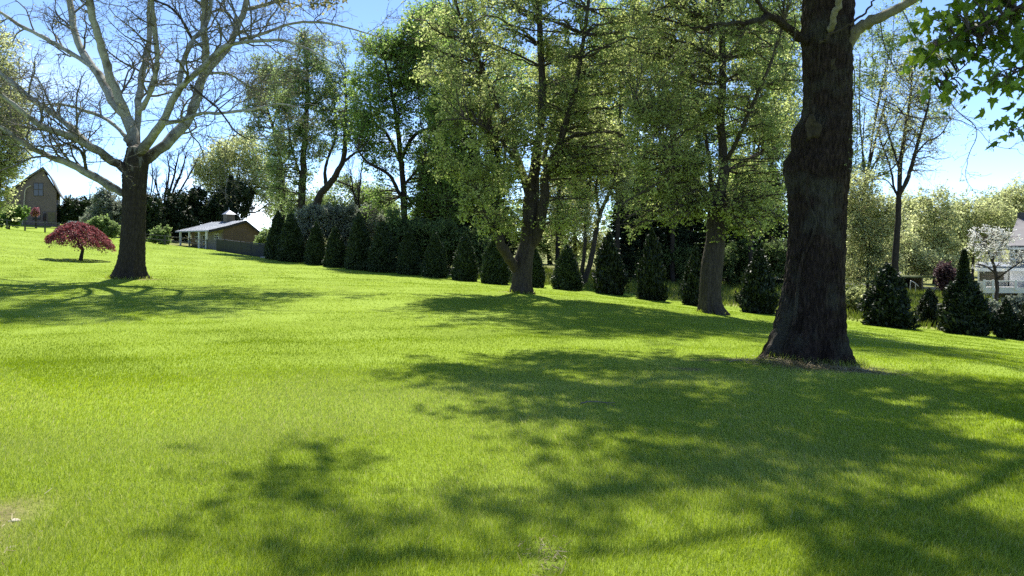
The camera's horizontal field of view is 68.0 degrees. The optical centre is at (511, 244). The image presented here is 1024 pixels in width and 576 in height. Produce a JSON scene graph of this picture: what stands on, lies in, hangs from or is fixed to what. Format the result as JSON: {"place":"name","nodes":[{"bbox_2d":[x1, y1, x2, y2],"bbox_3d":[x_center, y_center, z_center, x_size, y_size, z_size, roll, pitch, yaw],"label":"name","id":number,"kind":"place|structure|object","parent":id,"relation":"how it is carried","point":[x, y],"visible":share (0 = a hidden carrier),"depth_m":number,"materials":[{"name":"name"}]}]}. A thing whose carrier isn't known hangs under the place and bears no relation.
{"place":"outdoors","nodes":[
{"label":"outdoors","id":0,"kind":"place"},
{"bbox_2d":[103,274,874,368],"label":"untrimmed grass","id":1,"kind":"structure","parent":0,"point":[861,362],"depth_m":12.24,"materials":[{"name":"green plant"}]},
{"bbox_2d":[0,224,1023,575],"bbox_3d":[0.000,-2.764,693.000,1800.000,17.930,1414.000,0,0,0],"label":"lawn","id":2,"kind":"structure","parent":0,"point":[118,288],"depth_m":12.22,"materials":[{"name":"green plant"}]},
{"bbox_2d":[0,204,30,228],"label":"border shrub","id":3,"kind":"object","parent":2,"relation":"on","point":[21,212],"visible":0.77,"depth_m":83.47,"materials":[{"name":"green plant"}]},
{"bbox_2d":[0,21,42,221],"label":"broadleaf tree","id":4,"kind":"object","parent":2,"relation":"on","point":[12,171],"visible":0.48,"depth_m":44.25,"materials":[{"name":"green plant"}]},
{"bbox_2d":[0,219,59,231],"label":"garden fence","id":5,"kind":"object","parent":2,"relation":"on","point":[25,226],"visible":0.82,"depth_m":77.94,"materials":[{"name":"black paint"}]},
{"bbox_2d":[1,167,63,226],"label":"brown house","id":6,"kind":"structure","parent":2,"relation":"on","point":[42,193],"depth_m":100.27,"materials":[{"name":"paint"}]},
{"bbox_2d":[33,183,42,195],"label":"window","id":7,"kind":"structure","parent":6,"relation":"in","point":[37,187],"depth_m":100.07,"materials":[{"name":"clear glass"}]},
{"bbox_2d":[30,207,39,228],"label":"blossom shrub","id":8,"kind":"object","parent":2,"relation":"on","point":[35,211],"visible":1,"depth_m":92.92,"materials":[{"name":"pink plant"}]},
{"bbox_2d":[44,221,116,259],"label":"red maple","id":9,"kind":"object","parent":2,"relation":"on","point":[94,236],"visible":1,"depth_m":41.20,"materials":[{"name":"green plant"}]},
{"bbox_2d":[57,194,116,222],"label":"hedge","id":10,"kind":"object","parent":2,"relation":"on","point":[69,208],"visible":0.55,"depth_m":102.80,"materials":[{"name":"green plant"}]},
{"bbox_2d":[79,186,121,236],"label":"viburnum bush","id":11,"kind":"object","parent":2,"relation":"on","point":[110,206],"visible":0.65,"depth_m":91.00,"materials":[{"name":"green plant"}]},
{"bbox_2d":[85,214,120,238],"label":"rhododendron bush","id":12,"kind":"object","parent":2,"relation":"on","point":[109,228],"visible":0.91,"depth_m":79.48,"materials":[{"name":"green plant"}]},
{"bbox_2d":[147,162,163,193],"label":"bare tree","id":13,"kind":"object","parent":2,"relation":"on","point":[156,175],"visible":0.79,"depth_m":97.91,"materials":[{"name":"brown plant"}]},
{"bbox_2d":[146,191,170,239],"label":"yew bush","id":14,"kind":"object","parent":2,"relation":"on","point":[153,206],"visible":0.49,"depth_m":91.38,"materials":[{"name":"green plant"}]},
{"bbox_2d":[146,224,172,244],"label":"viburnum bush","id":15,"kind":"object","parent":2,"relation":"on","point":[158,230],"visible":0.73,"depth_m":81.54,"materials":[{"name":"green plant"}]},
{"bbox_2d":[145,234,207,249],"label":"wire fence","id":16,"kind":"object","parent":2,"relation":"on","point":[189,238],"visible":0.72,"depth_m":73.18,"materials":[{"name":"black paint"}]},
{"bbox_2d":[147,146,207,202],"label":"bare tree","id":17,"kind":"object","parent":2,"relation":"on","point":[166,183],"visible":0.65,"depth_m":97.99,"materials":[{"name":"brown plant"}]},
{"bbox_2d":[154,189,204,240],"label":"yew bush","id":18,"kind":"object","parent":2,"relation":"on","point":[175,209],"visible":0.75,"depth_m":95.09,"materials":[{"name":"green plant"}]},
{"bbox_2d":[0,0,405,279],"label":"sycamore tree","id":19,"kind":"object","parent":2,"relation":"on","point":[138,158],"visible":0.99,"depth_m":29.52,"materials":[{"name":"brown plant"}]},
{"bbox_2d":[181,184,234,224],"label":"yew bush","id":20,"kind":"object","parent":2,"relation":"on","point":[210,212],"visible":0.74,"depth_m":98.75,"materials":[{"name":"green plant"}]},
{"bbox_2d":[175,210,261,249],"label":"barn","id":21,"kind":"structure","parent":2,"relation":"on","point":[228,227],"depth_m":85.98,"materials":[{"name":"beige wood"}]},
{"bbox_2d":[218,175,241,221],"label":"spruce tree","id":22,"kind":"object","parent":2,"relation":"on","point":[230,204],"visible":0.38,"depth_m":91.73,"materials":[{"name":"green plant"}]},
{"bbox_2d":[204,177,256,220],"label":"yew bush","id":23,"kind":"object","parent":2,"relation":"on","point":[245,200],"visible":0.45,"depth_m":100.15,"materials":[{"name":"green plant"}]},
{"bbox_2d":[185,126,286,223],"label":"broadleaf tree","id":24,"kind":"object","parent":2,"relation":"on","point":[205,176],"visible":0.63,"depth_m":102.69,"materials":[{"name":"green plant"}]},
{"bbox_2d":[216,238,264,256],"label":"panel fence","id":25,"kind":"object","parent":2,"relation":"on","point":[240,247],"visible":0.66,"depth_m":66.94,"materials":[{"name":"black paint"}]},
{"bbox_2d":[253,224,269,244],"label":"wild bush","id":26,"kind":"object","parent":2,"relation":"on","point":[261,238],"visible":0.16,"depth_m":78.99,"materials":[{"name":"green plant"}]},
{"bbox_2d":[232,51,294,221],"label":"poplar tree","id":27,"kind":"object","parent":2,"relation":"on","point":[262,128],"visible":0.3,"depth_m":71.60,"materials":[{"name":"green plant"}]},
{"bbox_2d":[263,210,284,259],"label":"cone evergreen","id":28,"kind":"object","parent":2,"relation":"on","point":[273,237],"visible":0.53,"depth_m":57.94,"materials":[{"name":"green plant"}]},
{"bbox_2d":[275,211,305,262],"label":"cone evergreen","id":29,"kind":"object","parent":2,"relation":"on","point":[291,248],"visible":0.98,"depth_m":55.48,"materials":[{"name":"green plant"}]},
{"bbox_2d":[251,24,363,245],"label":"ivy clad tree","id":30,"kind":"object","parent":2,"relation":"on","point":[330,82],"visible":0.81,"depth_m":65.37,"materials":[{"name":"green plant"}]},
{"bbox_2d":[303,221,325,264],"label":"cone evergreen","id":31,"kind":"object","parent":2,"relation":"on","point":[314,253],"visible":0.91,"depth_m":53.94,"materials":[{"name":"green plant"}]},
{"bbox_2d":[294,200,348,246],"bbox_3d":[-15.145,-1.040,60.023,5.548,5.197,3.567,0,0,0],"label":"olive shrub","id":32,"kind":"object","parent":2,"relation":"on","point":[325,218],"visible":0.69,"depth_m":59.27,"materials":[{"name":"green plant"}]},
{"bbox_2d":[266,170,400,225],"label":"broadleaf tree","id":33,"kind":"object","parent":2,"relation":"on","point":[330,197],"visible":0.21,"depth_m":94.85,"materials":[{"name":"green plant"}]},
{"bbox_2d":[322,225,346,267],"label":"cone evergreen","id":34,"kind":"object","parent":2,"relation":"on","point":[335,249],"visible":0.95,"depth_m":52.55,"materials":[{"name":"green plant"}]},
{"bbox_2d":[338,148,371,209],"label":"bare tree","id":35,"kind":"object","parent":2,"relation":"on","point":[358,187],"visible":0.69,"depth_m":64.01,"materials":[{"name":"brown plant"}]},
{"bbox_2d":[343,211,370,270],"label":"cone evergreen","id":36,"kind":"object","parent":2,"relation":"on","point":[358,245],"visible":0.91,"depth_m":50.97,"materials":[{"name":"green plant"}]},
{"bbox_2d":[325,201,389,249],"bbox_3d":[-12.220,-0.934,59.996,5.609,5.289,3.603,0,0,0],"label":"olive shrub","id":37,"kind":"object","parent":2,"relation":"on","point":[349,212],"visible":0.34,"depth_m":59.33,"materials":[{"name":"green plant"}]},
{"bbox_2d":[365,220,397,272],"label":"cone evergreen","id":38,"kind":"object","parent":2,"relation":"on","point":[382,256],"visible":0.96,"depth_m":49.45,"materials":[{"name":"green plant"}]},
{"bbox_2d":[333,0,468,223],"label":"poplar tree","id":39,"kind":"object","parent":2,"relation":"on","point":[401,53],"visible":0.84,"depth_m":57.28,"materials":[{"name":"green plant"}]},
{"bbox_2d":[396,226,421,274],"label":"cone evergreen","id":40,"kind":"object","parent":2,"relation":"on","point":[408,261],"visible":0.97,"depth_m":47.54,"materials":[{"name":"green plant"}]},
{"bbox_2d":[410,165,431,260],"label":"spruce tree","id":41,"kind":"object","parent":2,"relation":"on","point":[418,215],"visible":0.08,"depth_m":65.65,"materials":[{"name":"green plant"}]},
{"bbox_2d":[383,200,470,230],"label":"broadleaf tree","id":42,"kind":"object","parent":2,"relation":"on","point":[408,215],"visible":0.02,"depth_m":83.24,"materials":[{"name":"green plant"}]},
{"bbox_2d":[373,205,490,273],"bbox_3d":[-5.230,-0.257,51.961,8.484,4.939,3.431,0,0,0],"label":"laurel bush","id":43,"kind":"object","parent":2,"relation":"on","point":[449,232],"visible":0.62,"depth_m":51.29,"materials":[{"name":"green plant"}]},
{"bbox_2d":[419,231,449,277],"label":"cone evergreen","id":44,"kind":"object","parent":2,"relation":"on","point":[434,263],"visible":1,"depth_m":45.56,"materials":[{"name":"green plant"}]},
{"bbox_2d":[421,140,452,261],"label":"spruce tree","id":45,"kind":"object","parent":2,"relation":"on","point":[436,212],"visible":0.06,"depth_m":63.36,"materials":[{"name":"green plant"}]},
{"bbox_2d":[405,0,470,192],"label":"broadleaf tree","id":46,"kind":"object","parent":2,"relation":"on","point":[427,120],"visible":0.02,"depth_m":67.27,"materials":[{"name":"green plant"}]},
{"bbox_2d":[0,355,921,575],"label":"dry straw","id":47,"kind":"object","parent":2,"relation":"on","point":[822,366],"visible":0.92,"depth_m":11.33,"materials":[{"name":"plant"}]},
{"bbox_2d":[431,103,491,264],"bbox_3d":[-3.497,-4.670,60.056,5.432,13.895,5.751,0,0,33],"label":"spruce tree","id":48,"kind":"object","parent":2,"relation":"on","point":[466,224],"visible":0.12,"depth_m":59.34,"materials":[{"name":"green plant"}]},
{"bbox_2d":[449,231,478,281],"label":"cone evergreen","id":49,"kind":"object","parent":2,"relation":"on","point":[465,266],"visible":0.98,"depth_m":44.04,"materials":[{"name":"green plant"}]},
{"bbox_2d":[417,52,537,241],"bbox_3d":[-2.517,-6.111,56.015,9.071,16.944,5.391,0,0,0],"label":"broadleaf tree","id":50,"kind":"object","parent":2,"relation":"on","point":[442,199],"visible":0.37,"depth_m":55.60,"materials":[{"name":"green plant"}]},
{"bbox_2d":[400,0,566,267],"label":"broadleaf tree","id":51,"kind":"object","parent":2,"relation":"on","point":[525,64],"visible":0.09,"depth_m":65.07,"materials":[{"name":"green plant"}]},
{"bbox_2d":[468,138,520,267],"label":"spruce tree","id":52,"kind":"object","parent":2,"relation":"on","point":[505,236],"visible":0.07,"depth_m":61.66,"materials":[{"name":"green plant"}]},
{"bbox_2d":[479,235,511,284],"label":"cone evergreen","id":53,"kind":"object","parent":2,"relation":"on","point":[495,269],"visible":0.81,"depth_m":42.49,"materials":[{"name":"green plant"}]},
{"bbox_2d":[398,0,667,294],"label":"shade tree","id":54,"kind":"object","parent":2,"relation":"on","point":[578,77],"visible":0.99,"depth_m":28.51,"materials":[{"name":"green plant"}]},
{"bbox_2d":[532,248,546,287],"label":"cone evergreen","id":55,"kind":"object","parent":2,"relation":"on","point":[538,276],"visible":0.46,"depth_m":41.61,"materials":[{"name":"green plant"}]},
{"bbox_2d":[502,203,593,264],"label":"broadleaf tree","id":56,"kind":"object","parent":2,"relation":"on","point":[544,250],"visible":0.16,"depth_m":90.77,"materials":[{"name":"green plant"}]},
{"bbox_2d":[521,33,593,262],"bbox_3d":[3.465,-6.931,58.078,5.722,18.897,5.580,0,0,0],"label":"broadleaf tree","id":57,"kind":"object","parent":2,"relation":"on","point":[557,245],"visible":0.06,"depth_m":57.80,"materials":[{"name":"green plant"}]},
{"bbox_2d":[550,243,584,290],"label":"cone evergreen","id":58,"kind":"object","parent":2,"relation":"on","point":[566,274],"visible":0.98,"depth_m":40.55,"materials":[{"name":"green plant"}]},
{"bbox_2d":[525,146,609,260],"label":"broadleaf tree","id":59,"kind":"object","parent":2,"relation":"on","point":[573,241],"visible":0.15,"depth_m":71.29,"materials":[{"name":"green plant"}]},
{"bbox_2d":[550,109,635,284],"bbox_3d":[5.054,-2.901,46.836,5.496,11.302,4.613,0,0,-23],"label":"leaning tree","id":60,"kind":"object","parent":2,"relation":"on","point":[584,212],"visible":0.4,"depth_m":46.72,"materials":[{"name":"green plant"}]},
{"bbox_2d":[591,230,630,295],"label":"evergreen","id":61,"kind":"object","parent":2,"relation":"on","point":[609,276],"visible":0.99,"depth_m":39.07,"materials":[{"name":"green plant"}]},
{"bbox_2d":[548,0,682,209],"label":"broadleaf tree","id":62,"kind":"object","parent":2,"relation":"on","point":[616,79],"visible":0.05,"depth_m":67.46,"materials":[{"name":"green plant"}]},
{"bbox_2d":[577,0,661,251],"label":"broadleaf tree","id":63,"kind":"object","parent":2,"relation":"on","point":[617,239],"visible":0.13,"depth_m":53.78,"materials":[{"name":"green plant"}]},
{"bbox_2d":[607,179,642,278],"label":"spruce tree","id":64,"kind":"object","parent":2,"relation":"on","point":[626,246],"visible":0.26,"depth_m":55.41,"materials":[{"name":"green plant"}]},
{"bbox_2d":[624,152,661,258],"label":"spruce tree","id":65,"kind":"object","parent":2,"relation":"on","point":[642,237],"visible":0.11,"depth_m":57.23,"materials":[{"name":"green plant"}]},
{"bbox_2d":[634,226,668,301],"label":"evergreen","id":66,"kind":"object","parent":2,"relation":"on","point":[650,272],"visible":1,"depth_m":37.65,"materials":[{"name":"green plant"}]},
{"bbox_2d":[601,180,706,251],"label":"broadleaf tree","id":67,"kind":"object","parent":2,"relation":"on","point":[609,218],"visible":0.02,"depth_m":85.66,"materials":[{"name":"green plant"}]},
{"bbox_2d":[625,2,708,282],"bbox_3d":[11.460,-7.513,54.918,6.951,21.089,5.133,0,0,0],"label":"broadleaf tree","id":68,"kind":"object","parent":2,"relation":"on","point":[672,263],"visible":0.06,"depth_m":54.84,"materials":[{"name":"green plant"}]},
{"bbox_2d":[642,140,694,280],"bbox_3d":[11.855,-2.575,56.955,4.656,11.249,4.397,0,0,-29],"label":"spruce tree","id":69,"kind":"object","parent":2,"relation":"on","point":[679,233],"visible":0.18,"depth_m":56.23,"materials":[{"name":"green plant"}]},
{"bbox_2d":[676,243,702,305],"bbox_3d":[8.849,1.689,36.555,1.664,3.637,1.656,0,0,24],"label":"holly bush","id":70,"kind":"object","parent":2,"relation":"on","point":[688,291],"visible":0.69,"depth_m":36.22,"materials":[{"name":"green plant"}]},
{"bbox_2d":[676,180,706,254],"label":"spruce tree","id":71,"kind":"object","parent":2,"relation":"on","point":[697,238],"visible":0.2,"depth_m":59.17,"materials":[{"name":"green plant"}]},
{"bbox_2d":[650,0,746,231],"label":"broadleaf tree","id":72,"kind":"object","parent":2,"relation":"on","point":[713,139],"visible":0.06,"depth_m":72.92,"materials":[{"name":"green plant"}]},
{"bbox_2d":[600,0,802,315],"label":"shade tree","id":73,"kind":"object","parent":2,"relation":"on","point":[718,205],"visible":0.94,"depth_m":27.02,"materials":[{"name":"green plant"}]},
{"bbox_2d":[620,237,786,286],"bbox_3d":[14.102,1.339,55.815,14.959,3.916,3.882,0,0,0],"label":"wild bush","id":74,"kind":"object","parent":2,"relation":"on","point":[776,257],"visible":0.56,"depth_m":55.35,"materials":[{"name":"green plant"}]},
{"bbox_2d":[388,0,1022,366],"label":"maple tree","id":75,"kind":"object","parent":2,"relation":"on","point":[810,321],"visible":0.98,"depth_m":12.23,"materials":[{"name":"brown plant"}]},
{"bbox_2d":[722,156,761,285],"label":"spruce tree","id":76,"kind":"object","parent":2,"relation":"on","point":[731,238],"visible":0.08,"depth_m":57.33,"materials":[{"name":"green plant"}]},
{"bbox_2d":[733,245,779,314],"bbox_3d":[11.308,1.873,34.967,2.049,3.724,2.058,0,0,-7],"label":"holly bush","id":77,"kind":"object","parent":2,"relation":"on","point":[755,294],"visible":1,"depth_m":34.60,"materials":[{"name":"green plant"}]},
{"bbox_2d":[711,0,802,263],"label":"broadleaf tree","id":78,"kind":"object","parent":2,"relation":"on","point":[752,153],"visible":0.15,"depth_m":53.70,"materials":[{"name":"green plant"}]},
{"bbox_2d":[728,0,801,239],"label":"broadleaf tree","id":79,"kind":"object","parent":2,"relation":"on","point":[788,148],"visible":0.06,"depth_m":69.09,"materials":[{"name":"green plant"}]},
{"bbox_2d":[755,164,787,284],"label":"spruce tree","id":80,"kind":"object","parent":2,"relation":"on","point":[779,229],"visible":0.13,"depth_m":59.38,"materials":[{"name":"green plant"}]},
{"bbox_2d":[845,284,866,314],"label":"wild bush","id":81,"kind":"object","parent":2,"relation":"on","point":[852,297],"visible":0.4,"depth_m":39.74,"materials":[{"name":"green plant"}]},
{"bbox_2d":[846,188,885,269],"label":"broadleaf tree","id":82,"kind":"object","parent":2,"relation":"on","point":[848,255],"visible":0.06,"depth_m":106.29,"materials":[{"name":"green plant"}]},
{"bbox_2d":[845,163,918,288],"bbox_3d":[30.331,-1.373,63.875,6.814,11.136,6.152,0,0,0],"label":"broadleaf tree","id":83,"kind":"object","parent":2,"relation":"on","point":[876,255],"visible":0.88,"depth_m":63.20,"materials":[{"name":"green plant"}]},
{"bbox_2d":[855,261,922,329],"bbox_3d":[16.398,2.403,32.959,2.523,3.400,2.512,0,0,-37],"label":"holly bush","id":84,"kind":"object","parent":2,"relation":"on","point":[885,301],"visible":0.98,"depth_m":32.48,"materials":[{"name":"green plant"}]},
{"bbox_2d":[851,0,957,280],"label":"broadleaf tree","id":85,"kind":"object","parent":2,"relation":"on","point":[874,84],"visible":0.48,"depth_m":83.47,"materials":[{"name":"green plant"}]},
{"bbox_2d":[882,190,930,274],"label":"broadleaf tree","id":86,"kind":"object","parent":2,"relation":"on","point":[907,198],"visible":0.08,"depth_m":108.56,"materials":[{"name":"green plant"}]},
{"bbox_2d":[858,36,966,271],"bbox_3d":[26.255,-4.879,50.013,6.752,18.028,5.637,0,0,0],"label":"slender tree","id":87,"kind":"object","parent":2,"relation":"on","point":[905,122],"visible":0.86,"depth_m":49.79,"materials":[{"name":"green plant"}]},
{"bbox_2d":[902,275,924,291],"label":"garden shed","id":88,"kind":"structure","parent":2,"relation":"on","point":[918,280],"depth_m":66.86,"materials":[{"name":"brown wood"}]},
{"bbox_2d":[879,224,959,283],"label":"broadleaf tree","id":89,"kind":"object","parent":2,"relation":"on","point":[920,263],"visible":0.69,"depth_m":69.10,"materials":[{"name":"green plant"}]},
{"bbox_2d":[911,287,939,325],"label":"holly bush","id":90,"kind":"object","parent":2,"relation":"on","point":[927,305],"visible":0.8,"depth_m":35.77,"materials":[{"name":"green plant"}]},
{"bbox_2d":[900,179,973,283],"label":"broadleaf tree","id":91,"kind":"object","parent":2,"relation":"on","point":[930,218],"visible":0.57,"depth_m":82.94,"materials":[{"name":"green plant"}]},
{"bbox_2d":[932,259,956,294],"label":"purple shrub","id":92,"kind":"object","parent":2,"relation":"on","point":[944,273],"visible":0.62,"depth_m":57.69,"materials":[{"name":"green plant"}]},
{"bbox_2d":[890,0,1023,149],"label":"overhanging maple","id":93,"kind":"object","parent":2,"relation":"on","point":[967,29],"visible":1,"depth_m":7.31,"materials":[{"name":"green plant"}]},
{"bbox_2d":[927,197,993,267],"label":"broadleaf tree","id":94,"kind":"object","parent":2,"relation":"on","point":[970,261],"visible":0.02,"depth_m":110.80,"materials":[{"name":"green plant"}]},
{"bbox_2d":[933,248,998,336],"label":"spired evergreen","id":95,"kind":"object","parent":2,"relation":"on","point":[965,308],"visible":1,"depth_m":31.48,"materials":[{"name":"green plant"}]},
{"bbox_2d":[931,189,1021,279],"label":"broadleaf tree","id":96,"kind":"object","parent":2,"relation":"on","point":[989,217],"visible":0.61,"depth_m":96.55,"materials":[{"name":"green plant"}]},
{"bbox_2d":[971,193,1015,261],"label":"broadleaf tree","id":97,"kind":"object","parent":2,"relation":"on","point":[987,232],"visible":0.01,"depth_m":117.76,"materials":[{"name":"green plant"}]},
{"bbox_2d":[964,224,1023,301],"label":"dogwood tree","id":98,"kind":"object","parent":2,"relation":"on","point":[997,245],"visible":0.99,"depth_m":51.80,"materials":[{"name":"grey plant"}]},
{"bbox_2d":[971,171,1023,221],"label":"broadleaf tree","id":99,"kind":"object","parent":2,"relation":"on","point":[1012,192],"visible":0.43,"depth_m":106.98,"materials":[{"name":"green plant"}]},
{"bbox_2d":[975,212,1023,299],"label":"white house","id":100,"kind":"structure","parent":2,"relation":"on","point":[1011,282],"depth_m":62.57,"materials":[{"name":"grey"}]},
{"bbox_2d":[980,272,1003,280],"bbox_3d":[40.528,2.664,64.126,1.728,0.801,0.188,0,0,38],"label":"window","id":101,"kind":"structure","parent":100,"relation":"in","point":[987,275],"depth_m":64.18,"materials":[{"name":"grey glass"}]},
{"bbox_2d":[990,298,1019,338],"bbox_3d":[20.468,3.160,31.480,1.199,1.968,1.204,0,0,-8],"label":"holly bush","id":102,"kind":"object","parent":2,"relation":"on","point":[1005,325],"visible":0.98,"depth_m":31.27,"materials":[{"name":"green plant"}]},
{"bbox_2d":[988,294,1023,313],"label":"wild bush","id":103,"kind":"object","parent":2,"relation":"on","point":[1017,303],"visible":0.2,"depth_m":39.62,"materials":[{"name":"green plant"}]},
{"bbox_2d":[1013,304,1023,339],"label":"holly bush","id":104,"kind":"object","parent":2,"relation":"on","point":[1019,320],"visible":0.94,"depth_m":30.99,"materials":[{"name":"green plant"}]},
{"bbox_2d":[0,0,1023,241],"label":"sky","id":105,"kind":"structure","parent":0,"point":[1003,163],"materials":[{"name":"blue"}]},
{"bbox_2d":[478,265,1006,335],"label":"meadow grass","id":106,"kind":"structure","parent":0,"point":[912,293],"depth_m":49.35,"materials":[{"name":"green plant"}]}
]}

